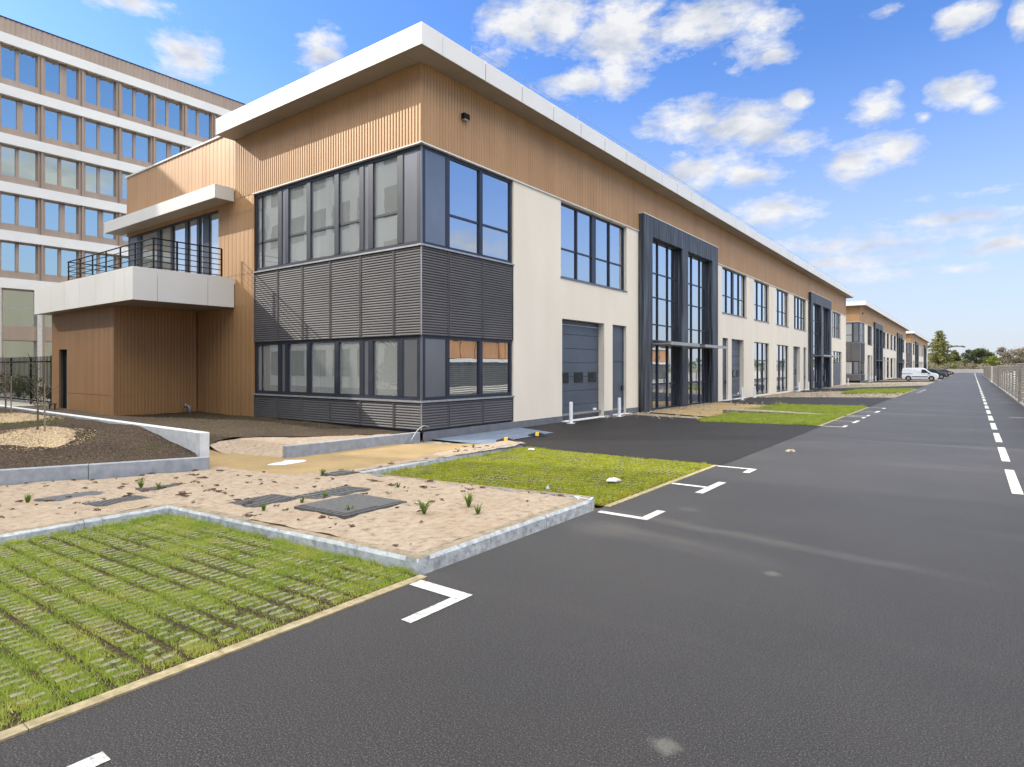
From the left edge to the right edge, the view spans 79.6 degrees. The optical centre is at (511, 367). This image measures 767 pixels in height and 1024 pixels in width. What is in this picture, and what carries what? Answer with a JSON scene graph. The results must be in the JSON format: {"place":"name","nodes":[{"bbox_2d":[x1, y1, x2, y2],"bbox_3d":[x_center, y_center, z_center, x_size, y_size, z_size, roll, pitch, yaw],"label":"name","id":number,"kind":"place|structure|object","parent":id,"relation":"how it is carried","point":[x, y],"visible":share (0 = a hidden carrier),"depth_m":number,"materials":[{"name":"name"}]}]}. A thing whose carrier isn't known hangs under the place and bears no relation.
{"place":"outdoors","nodes":[
{"label":"outdoors","id":0,"kind":"place"},
{"bbox_2d":[0,393,49,405],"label":"paving","id":1,"kind":"structure","parent":0,"point":[2,402],"depth_m":29.87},
{"bbox_2d":[0,355,51,405],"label":"railing fence","id":2,"kind":"object","parent":1,"relation":"on","point":[30,375],"visible":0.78,"depth_m":29.47,"materials":[{"name":"metal"}]},
{"bbox_2d":[0,15,245,392],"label":"office block","id":3,"kind":"structure","parent":1,"relation":"on","point":[85,131],"depth_m":44.94,"materials":[{"name":"concrete"}]},
{"bbox_2d":[1,45,36,86],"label":"window","id":4,"kind":"structure","parent":3,"relation":"in","point":[16,65],"depth_m":42.80,"materials":[{"name":"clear glass"}]},
{"bbox_2d":[1,96,36,134],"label":"window","id":5,"kind":"structure","parent":3,"relation":"in","point":[18,115],"depth_m":42.80,"materials":[{"name":"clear glass"}]},
{"bbox_2d":[1,145,36,180],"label":"window","id":6,"kind":"structure","parent":3,"relation":"in","point":[15,162],"depth_m":42.80,"materials":[{"name":"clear glass"}]},
{"bbox_2d":[1,193,36,227],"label":"window","id":7,"kind":"structure","parent":3,"relation":"in","point":[16,210],"depth_m":42.80,"materials":[{"name":"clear glass"}]},
{"bbox_2d":[1,241,36,273],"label":"window","id":8,"kind":"structure","parent":3,"relation":"in","point":[15,257],"depth_m":42.80,"materials":[{"name":"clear glass"}]},
{"bbox_2d":[3,340,34,387],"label":"shop window","id":9,"kind":"structure","parent":3,"relation":"in","point":[11,348],"depth_m":42.91,"materials":[{"name":"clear glass"}]},
{"bbox_2d":[3,289,34,326],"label":"shop window","id":10,"kind":"structure","parent":3,"relation":"in","point":[18,305],"depth_m":42.86,"materials":[{"name":"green glass"}]},
{"bbox_2d":[45,341,51,387],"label":"shop window","id":11,"kind":"structure","parent":3,"relation":"in","point":[48,344],"depth_m":44.26,"materials":[{"name":"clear glass"}]},
{"bbox_2d":[45,59,77,99],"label":"window","id":12,"kind":"structure","parent":3,"relation":"in","point":[60,79],"depth_m":44.82,"materials":[{"name":"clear glass"}]},
{"bbox_2d":[45,108,77,144],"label":"window","id":13,"kind":"structure","parent":3,"relation":"in","point":[58,126],"depth_m":44.89,"materials":[{"name":"blue glass"}]},
{"bbox_2d":[45,155,77,188],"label":"window","id":14,"kind":"structure","parent":3,"relation":"in","point":[58,171],"depth_m":44.89,"materials":[{"name":"grey glass"}]},
{"bbox_2d":[45,201,77,233],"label":"window","id":15,"kind":"structure","parent":3,"relation":"in","point":[58,217],"depth_m":44.82,"materials":[{"name":"blue glass"}]},
{"bbox_2d":[45,247,77,277],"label":"window","id":16,"kind":"structure","parent":3,"relation":"in","point":[56,259],"depth_m":44.72,"materials":[{"name":"blue glass"}]},
{"bbox_2d":[86,73,114,110],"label":"window","id":17,"kind":"structure","parent":3,"relation":"in","point":[100,92],"depth_m":46.89,"materials":[{"name":"blue glass"}]},
{"bbox_2d":[86,120,114,153],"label":"window","id":18,"kind":"structure","parent":3,"relation":"in","point":[101,137],"depth_m":46.89,"materials":[{"name":"blue glass"}]},
{"bbox_2d":[86,164,114,196],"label":"window","id":19,"kind":"structure","parent":3,"relation":"in","point":[99,180],"depth_m":46.89,"materials":[{"name":"grey glass"}]},
{"bbox_2d":[86,208,114,238],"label":"window","id":20,"kind":"structure","parent":3,"relation":"in","point":[95,219],"depth_m":46.72,"materials":[{"name":"blue glass"}]},
{"bbox_2d":[86,252,114,275],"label":"window","id":21,"kind":"structure","parent":3,"relation":"in","point":[97,256],"depth_m":46.72,"materials":[{"name":"blue glass"}]},
{"bbox_2d":[122,85,149,120],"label":"window","id":22,"kind":"structure","parent":3,"relation":"in","point":[135,103],"depth_m":48.78,"materials":[{"name":"blue glass"}]},
{"bbox_2d":[122,130,149,162],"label":"window","id":23,"kind":"structure","parent":3,"relation":"in","point":[135,146],"depth_m":48.78,"materials":[{"name":"blue glass"}]},
{"bbox_2d":[156,96,180,130],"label":"window","id":24,"kind":"structure","parent":3,"relation":"in","point":[168,113],"depth_m":50.79,"materials":[{"name":"blue glass"}]},
{"bbox_2d":[156,139,180,162],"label":"window","id":25,"kind":"structure","parent":3,"relation":"in","point":[164,150],"depth_m":50.60,"materials":[{"name":"blue glass"}]},
{"bbox_2d":[188,107,210,138],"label":"window","id":26,"kind":"structure","parent":3,"relation":"in","point":[199,122],"depth_m":52.90,"materials":[{"name":"blue glass"}]},
{"bbox_2d":[0,412,194,468],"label":"soil bank","id":27,"kind":"structure","parent":0,"point":[118,443],"depth_m":12.73,"materials":[{"name":"soil"}]},
{"bbox_2d":[0,412,64,422],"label":"mulch mound","id":28,"kind":"object","parent":27,"relation":"on","point":[12,417],"visible":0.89,"depth_m":16.12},
{"bbox_2d":[0,353,22,413],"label":"sapling","id":29,"kind":"object","parent":28,"relation":"on","point":[5,377],"visible":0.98,"depth_m":16.35,"materials":[{"name":"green plant"}]},
{"bbox_2d":[0,426,95,450],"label":"mulch mound","id":30,"kind":"object","parent":27,"relation":"on","point":[50,437],"visible":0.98,"depth_m":12.78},
{"bbox_2d":[21,354,59,431],"bbox_3d":[-10.022,0.579,13.066,0.731,1.807,0.577,0,0,-32],"label":"sapling","id":31,"kind":"object","parent":30,"relation":"on","point":[37,406],"visible":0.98,"depth_m":13.04,"materials":[{"name":"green plant"}]},
{"bbox_2d":[0,419,178,468],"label":"soil clods","id":32,"kind":"object","parent":27,"relation":"on","point":[75,433],"visible":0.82,"depth_m":12.84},
{"bbox_2d":[0,517,401,707],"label":"paver block","id":33,"kind":"structure","parent":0,"point":[171,655],"depth_m":4.89,"materials":[{"name":"concrete"}]},
{"bbox_2d":[0,513,419,731],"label":"grass","id":34,"kind":"structure","parent":0,"point":[204,541],"depth_m":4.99,"materials":[{"name":"plant"}]},
{"bbox_2d":[209,443,489,473],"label":"gravel path","id":35,"kind":"structure","parent":0,"point":[355,459],"depth_m":13.84,"materials":[{"name":"gravel"}]},
{"bbox_2d":[34,21,853,440],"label":"business building","id":36,"kind":"structure","parent":0,"point":[432,233],"depth_m":22.97,"materials":[{"name":"paint"}]},
{"bbox_2d":[63,349,66,407],"bbox_3d":[-18.986,0.585,26.281,0.950,2.730,0.060,0,0,37],"label":"door","id":37,"kind":"structure","parent":36,"relation":"in","point":[64,351],"depth_m":26.38,"materials":[{"name":"metal"}]},
{"bbox_2d":[128,210,217,274],"bbox_3d":[-15.046,-4.900,27.094,8.580,2.800,0.112,0,0,37],"label":"window","id":38,"kind":"structure","parent":36,"relation":"in","point":[207,218],"depth_m":26.12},
{"bbox_2d":[256,335,419,400],"bbox_3d":[-6.092,0.005,20.382,8.640,1.910,0.112,0,0,37],"label":"window","id":39,"kind":"structure","parent":36,"relation":"in","point":[408,346],"depth_m":19.29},
{"bbox_2d":[256,145,419,270],"bbox_3d":[-6.092,-5.010,20.382,8.640,2.880,0.112,0,0,37],"label":"window","id":40,"kind":"structure","parent":36,"relation":"in","point":[408,160],"depth_m":19.29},
{"bbox_2d":[423,335,511,400],"bbox_3d":[-1.330,0.005,19.506,0.112,1.910,4.280,0,0,37],"label":"window","id":41,"kind":"structure","parent":36,"relation":"in","point":[453,367],"depth_m":19.34,"materials":[{"name":"grey glass"}]},
{"bbox_2d":[423,145,511,262],"bbox_3d":[-1.330,-5.010,19.506,0.112,2.880,4.280,0,0,37],"label":"window","id":42,"kind":"structure","parent":36,"relation":"in","point":[467,208],"depth_m":19.34,"materials":[{"name":"blue glass"}]},
{"bbox_2d":[562,320,598,419],"bbox_3d":[2.721,0.085,25.212,0.090,3.970,3.390,0,0,37],"label":"sectional door","id":43,"kind":"structure","parent":36,"relation":"in","point":[580,345],"depth_m":25.34,"materials":[{"name":"grey metal"}]},
{"bbox_2d":[561,203,623,289],"bbox_3d":[3.414,-4.960,25.967,0.112,2.920,5.610,0,0,37],"label":"window","id":44,"kind":"structure","parent":36,"relation":"in","point":[592,247],"depth_m":25.83,"materials":[{"name":"blue glass"}]},
{"bbox_2d":[613,325,623,413],"bbox_3d":[4.704,0.085,27.631,0.140,3.970,1.340,0,0,37],"label":"door","id":45,"kind":"structure","parent":36,"relation":"in","point":[618,331],"depth_m":27.80,"materials":[{"name":"grey metal"}]},
{"bbox_2d":[653,240,677,341],"bbox_3d":[7.694,-3.830,31.444,0.112,5.020,3.850,0,0,37],"label":"window","id":46,"kind":"structure","parent":36,"relation":"in","point":[665,257],"depth_m":31.78,"materials":[{"name":"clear glass"}]},
{"bbox_2d":[653,345,677,409],"bbox_3d":[7.694,0.450,31.444,0.112,3.300,3.850,0,0,37],"label":"entrance door","id":47,"kind":"structure","parent":36,"relation":"in","point":[665,358],"depth_m":31.71,"materials":[{"name":"clear glass"}]},
{"bbox_2d":[688,254,707,344],"bbox_3d":[10.499,-3.830,35.185,0.112,5.020,3.900,0,0,37],"label":"window","id":48,"kind":"structure","parent":36,"relation":"in","point":[697,267],"depth_m":35.48,"materials":[{"name":"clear glass"}]},
{"bbox_2d":[688,347,707,404],"bbox_3d":[10.499,0.450,35.185,0.112,3.300,3.900,0,0,37],"label":"entrance door","id":49,"kind":"structure","parent":36,"relation":"in","point":[697,357],"depth_m":35.48,"materials":[{"name":"clear glass"}]},
{"bbox_2d":[723,338,725,399],"bbox_3d":[13.533,0.085,39.409,0.140,3.970,1.100,0,0,37],"label":"door","id":50,"kind":"structure","parent":36,"relation":"in","point":[724,339],"depth_m":39.68,"materials":[{"name":"grey metal"}]},
{"bbox_2d":[722,267,744,316],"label":"window","id":51,"kind":"structure","parent":36,"relation":"in","point":[733,284],"depth_m":41.07,"materials":[{"name":"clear glass"}]},
{"bbox_2d":[732,340,739,397],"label":"sectional door","id":52,"kind":"structure","parent":36,"relation":"in","point":[735,343],"depth_m":41.92,"materials":[{"name":"grey metal"}]},
{"bbox_2d":[754,280,766,321],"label":"window","id":53,"kind":"structure","parent":36,"relation":"in","point":[760,289],"depth_m":46.53,"materials":[{"name":"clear glass"}]},
{"bbox_2d":[754,342,766,394],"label":"window","id":54,"kind":"structure","parent":36,"relation":"in","point":[760,349],"depth_m":46.46,"materials":[{"name":"clear glass"}]},
{"bbox_2d":[776,289,786,325],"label":"window","id":55,"kind":"structure","parent":36,"relation":"in","point":[781,297],"depth_m":51.64,"materials":[{"name":"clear glass"}]},
{"bbox_2d":[777,345,786,391],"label":"window","id":56,"kind":"structure","parent":36,"relation":"in","point":[781,349],"depth_m":51.56,"materials":[{"name":"clear glass"}]},
{"bbox_2d":[793,347,796,390],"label":"sectional door","id":57,"kind":"structure","parent":36,"relation":"in","point":[794,348],"depth_m":55.85,"materials":[{"name":"grey metal"}]},
{"bbox_2d":[794,296,804,329],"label":"window","id":58,"kind":"structure","parent":36,"relation":"in","point":[799,304],"depth_m":57.01,"materials":[{"name":"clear glass"}]},
{"bbox_2d":[813,304,817,354],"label":"window","id":59,"kind":"structure","parent":36,"relation":"in","point":[815,308],"depth_m":62.00,"materials":[{"name":"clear glass"}]},
{"bbox_2d":[823,308,826,354],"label":"window","id":60,"kind":"structure","parent":36,"relation":"in","point":[824,310],"depth_m":65.74,"materials":[{"name":"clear glass"}]},
{"bbox_2d":[832,311,838,337],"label":"window","id":61,"kind":"structure","parent":36,"relation":"in","point":[835,317],"depth_m":71.64,"materials":[{"name":"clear glass"}]},
{"bbox_2d":[833,363,839,385],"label":"sectional door","id":62,"kind":"structure","parent":36,"relation":"in","point":[836,366],"depth_m":72.22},
{"bbox_2d":[0,373,1023,766],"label":"road","id":63,"kind":"structure","parent":0,"point":[838,593],"depth_m":3.98,"materials":[{"name":"asphalt"}]},
{"bbox_2d":[67,751,110,766],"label":"parking mark","id":64,"kind":"object","parent":63,"relation":"on","point":[101,757],"visible":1,"depth_m":2.80,"materials":[{"name":"paint"}]},
{"bbox_2d":[401,580,471,622],"bbox_3d":[-0.740,1.795,4.760,0.575,0.001,0.670,0,0,37],"label":"parking mark","id":65,"kind":"object","parent":63,"relation":"on","point":[455,595],"visible":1,"depth_m":4.82,"materials":[{"name":"paint"}]},
{"bbox_2d":[599,510,664,519],"bbox_3d":[1.488,1.795,7.658,0.665,0.001,0.560,0,0,37],"label":"parking mark","id":66,"kind":"object","parent":63,"relation":"on","point":[652,514],"visible":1,"depth_m":7.51,"materials":[{"name":"paint"}]},
{"bbox_2d":[671,482,725,492],"bbox_3d":[2.777,1.795,9.385,0.655,0.001,1.050,0,0,37],"label":"parking mark","id":67,"kind":"object","parent":63,"relation":"on","point":[708,488],"visible":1,"depth_m":9.28,"materials":[{"name":"paint"}]},
{"bbox_2d":[975,376,1023,494],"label":"lane line","id":68,"kind":"object","parent":63,"relation":"on","point":[1014,485],"visible":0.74,"depth_m":12.15,"materials":[{"name":"paint"}]},
{"bbox_2d":[983,363,1023,405],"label":"slatted fence","id":69,"kind":"object","parent":63,"relation":"on","point":[994,375],"visible":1,"depth_m":40.88,"materials":[{"name":"concrete"}]},
{"bbox_2d":[0,0,1023,364],"label":"sky","id":70,"kind":"structure","parent":0,"point":[879,143],"materials":[{"name":"blue"}]},
{"bbox_2d":[119,373,956,538],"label":"forecourt ground","id":71,"kind":"structure","parent":0,"point":[833,394],"depth_m":44.43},
{"bbox_2d":[0,504,168,545],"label":"kerb","id":72,"kind":"structure","parent":71,"relation":"on","point":[83,523],"depth_m":7.38,"materials":[{"name":"concrete"}]},
{"bbox_2d":[0,405,208,456],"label":"concrete wall","id":73,"kind":"structure","parent":71,"relation":"on","point":[196,442],"depth_m":13.44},
{"bbox_2d":[0,456,209,485],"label":"concrete wall","id":74,"kind":"structure","parent":71,"relation":"on","point":[14,476],"depth_m":11.42,"materials":[{"name":"concrete"}]},
{"bbox_2d":[13,405,409,443],"bbox_3d":[-13.047,1.895,21.691,21.100,0.426,6.060,0,0,37],"label":"soil bed","id":75,"kind":"object","parent":71,"relation":"on","point":[310,429],"visible":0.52,"depth_m":19.64,"materials":[{"name":"soil"}]},
{"bbox_2d":[0,413,331,456],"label":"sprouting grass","id":76,"kind":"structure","parent":75,"relation":"on","point":[151,421],"depth_m":16.98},
{"bbox_2d":[0,575,426,741],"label":"edging strip","id":77,"kind":"object","parent":71,"relation":"on","point":[27,726],"visible":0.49,"depth_m":3.68,"materials":[{"name":"concrete"}]},
{"bbox_2d":[0,440,575,552],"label":"sand bed","id":78,"kind":"object","parent":71,"relation":"on","point":[452,517],"visible":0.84,"depth_m":8.29,"materials":[{"name":"sand"}]},
{"bbox_2d":[33,491,103,501],"bbox_3d":[-6.792,2.044,9.528,0.605,0.137,0.916,0,0,33],"label":"manhole cover","id":79,"kind":"object","parent":78,"relation":"on","point":[64,496],"visible":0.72,"depth_m":9.49,"materials":[{"name":"metal"}]},
{"bbox_2d":[84,495,151,510],"bbox_3d":[-5.572,1.940,8.739,0.500,0.133,0.740,0,0,37],"label":"manhole cover","id":80,"kind":"object","parent":78,"relation":"on","point":[107,502],"visible":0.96,"depth_m":8.69,"materials":[{"name":"metal"}]},
{"bbox_2d":[229,494,299,507],"bbox_3d":[-3.370,1.854,8.375,0.650,0.137,0.760,0,0,37],"label":"manhole cover","id":81,"kind":"object","parent":78,"relation":"on","point":[268,499],"visible":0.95,"depth_m":8.33,"materials":[{"name":"metal"}]},
{"bbox_2d":[0,445,564,546],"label":"dead weeds","id":82,"kind":"object","parent":78,"relation":"on","point":[183,493],"visible":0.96,"depth_m":9.09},
{"bbox_2d":[294,485,370,498],"bbox_3d":[-2.552,1.845,8.849,0.600,0.137,1.011,0,0,34],"label":"manhole cover","id":83,"kind":"object","parent":78,"relation":"on","point":[342,490],"visible":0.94,"depth_m":8.82,"materials":[{"name":"metal"}]},
{"bbox_2d":[294,494,406,519],"bbox_3d":[-2.046,1.774,7.808,1.020,0.148,1.000,0,0,37],"label":"manhole cover","id":84,"kind":"object","parent":78,"relation":"on","point":[338,509],"visible":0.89,"depth_m":7.67,"materials":[{"name":"concrete"}]},
{"bbox_2d":[167,503,429,568],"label":"kerb","id":85,"kind":"structure","parent":71,"relation":"on","point":[382,554],"depth_m":6.38,"materials":[{"name":"concrete"}]},
{"bbox_2d":[209,434,390,457],"bbox_3d":[-5.377,1.992,16.685,3.180,0.233,4.750,0,0,37],"label":"sand bed","id":86,"kind":"object","parent":71,"relation":"on","point":[266,446],"visible":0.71,"depth_m":15.62,"materials":[{"name":"sand"}]},
{"bbox_2d":[283,432,419,457],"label":"concrete wall","id":87,"kind":"structure","parent":71,"relation":"on","point":[300,450],"depth_m":15.47,"materials":[{"name":"concrete"}]},
{"bbox_2d":[358,443,522,473],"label":"kerb","id":88,"kind":"structure","parent":71,"relation":"on","point":[412,464],"depth_m":12.52,"materials":[{"name":"concrete"}]},
{"bbox_2d":[360,472,593,498],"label":"kerb","id":89,"kind":"structure","parent":71,"relation":"on","point":[514,490],"depth_m":8.78,"materials":[{"name":"concrete"}]},
{"bbox_2d":[406,498,590,574],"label":"kerb","id":90,"kind":"structure","parent":71,"relation":"on","point":[454,551],"depth_m":6.25,"materials":[{"name":"concrete"}]},
{"bbox_2d":[433,414,820,464],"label":"asphalt yard","id":91,"kind":"structure","parent":71,"relation":"on","point":[692,440],"depth_m":16.61,"materials":[{"name":"asphalt"}]},
{"bbox_2d":[436,428,552,443],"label":"ramp slab","id":92,"kind":"structure","parent":91,"relation":"on","point":[491,437],"depth_m":18.27,"materials":[{"name":"concrete"}]},
{"bbox_2d":[604,465,717,507],"bbox_3d":[2.486,1.819,9.620,0.087,0.062,4.216,0,0,37],"label":"edging strip","id":93,"kind":"object","parent":71,"relation":"on","point":[653,489],"visible":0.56,"depth_m":9.12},
{"bbox_2d":[603,382,924,418],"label":"rubble stones","id":94,"kind":"object","parent":71,"relation":"on","point":[812,394],"visible":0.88,"depth_m":39.84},
{"bbox_2d":[723,408,844,415],"bbox_3d":[10.670,1.915,24.730,1.193,0.270,4.990,0,0,-36],"label":"divider strip","id":95,"kind":"object","parent":71,"relation":"on","point":[748,410],"visible":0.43,"depth_m":25.31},
{"bbox_2d":[718,397,890,406],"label":"asphalt yard","id":96,"kind":"structure","parent":71,"relation":"on","point":[865,401],"depth_m":35.81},
{"bbox_2d":[793,385,925,391],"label":"asphalt yard","id":97,"kind":"structure","parent":71,"relation":"on","point":[848,389],"depth_m":57.62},
{"bbox_2d":[861,380,938,382],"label":"asphalt yard","id":98,"kind":"structure","parent":71,"relation":"on","point":[907,381],"depth_m":86.89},
{"bbox_2d":[901,368,938,380],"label":"delivery van","id":99,"kind":"object","parent":98,"relation":"on","point":[907,374],"visible":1,"depth_m":86.68,"materials":[{"name":"white metal"}]},
{"bbox_2d":[376,446,710,505],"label":"grass","id":100,"kind":"structure","parent":0,"point":[534,472],"depth_m":10.95,"materials":[{"name":"plant"}]},
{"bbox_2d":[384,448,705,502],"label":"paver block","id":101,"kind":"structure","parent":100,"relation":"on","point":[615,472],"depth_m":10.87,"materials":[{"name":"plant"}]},
{"bbox_2d":[650,402,760,416],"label":"gravel path","id":102,"kind":"structure","parent":0,"point":[693,410],"depth_m":29.83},
{"bbox_2d":[846,301,909,382],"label":"business building","id":103,"kind":"structure","parent":0,"point":[876,341],"depth_m":97.06,"materials":[{"name":"paint"}]},
{"bbox_2d":[846,322,858,342],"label":"window","id":104,"kind":"structure","parent":103,"relation":"in","point":[855,325],"depth_m":86.95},
{"bbox_2d":[906,330,929,368],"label":"business building","id":105,"kind":"structure","parent":0,"point":[916,350],"depth_m":169.53,"materials":[{"name":"paint"}]},
{"label":"far lawn","id":106,"kind":"structure","parent":0,"visible":0},
{"bbox_2d":[928,330,962,368],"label":"conifer tree","id":107,"kind":"object","parent":106,"relation":"on","point":[940,355],"visible":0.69,"depth_m":234.37,"materials":[{"name":"green plant"}]},
{"bbox_2d":[928,362,1014,371],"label":"undergrowth","id":108,"kind":"object","parent":106,"relation":"on","point":[967,365],"visible":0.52,"depth_m":222.19,"materials":[{"name":"green plant"}]},
{"bbox_2d":[960,347,990,368],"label":"evergreen tree","id":109,"kind":"object","parent":106,"relation":"on","point":[976,353],"visible":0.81,"depth_m":232.05,"materials":[{"name":"green plant"}]},
{"label":"verge","id":110,"kind":"structure","parent":0,"visible":0},
{"bbox_2d":[994,347,1017,372],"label":"brown tree","id":111,"kind":"object","parent":110,"relation":"on","point":[1002,353],"visible":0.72,"depth_m":225.44,"materials":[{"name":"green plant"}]},
{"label":"turf soil","id":112,"kind":"structure","parent":0,"visible":0},
{"bbox_2d":[697,410,843,425],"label":"grass","id":113,"kind":"structure","parent":112,"relation":"on","point":[812,419],"depth_m":21.82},
{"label":"turf soil","id":114,"kind":"structure","parent":0,"visible":0},
{"bbox_2d":[746,402,866,414],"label":"grass","id":115,"kind":"structure","parent":114,"relation":"on","point":[831,409],"depth_m":27.02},
{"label":"turf soil","id":116,"kind":"structure","parent":0,"visible":0},
{"bbox_2d":[841,388,915,392],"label":"grass","id":117,"kind":"structure","parent":116,"relation":"on","point":[886,390],"depth_m":48.04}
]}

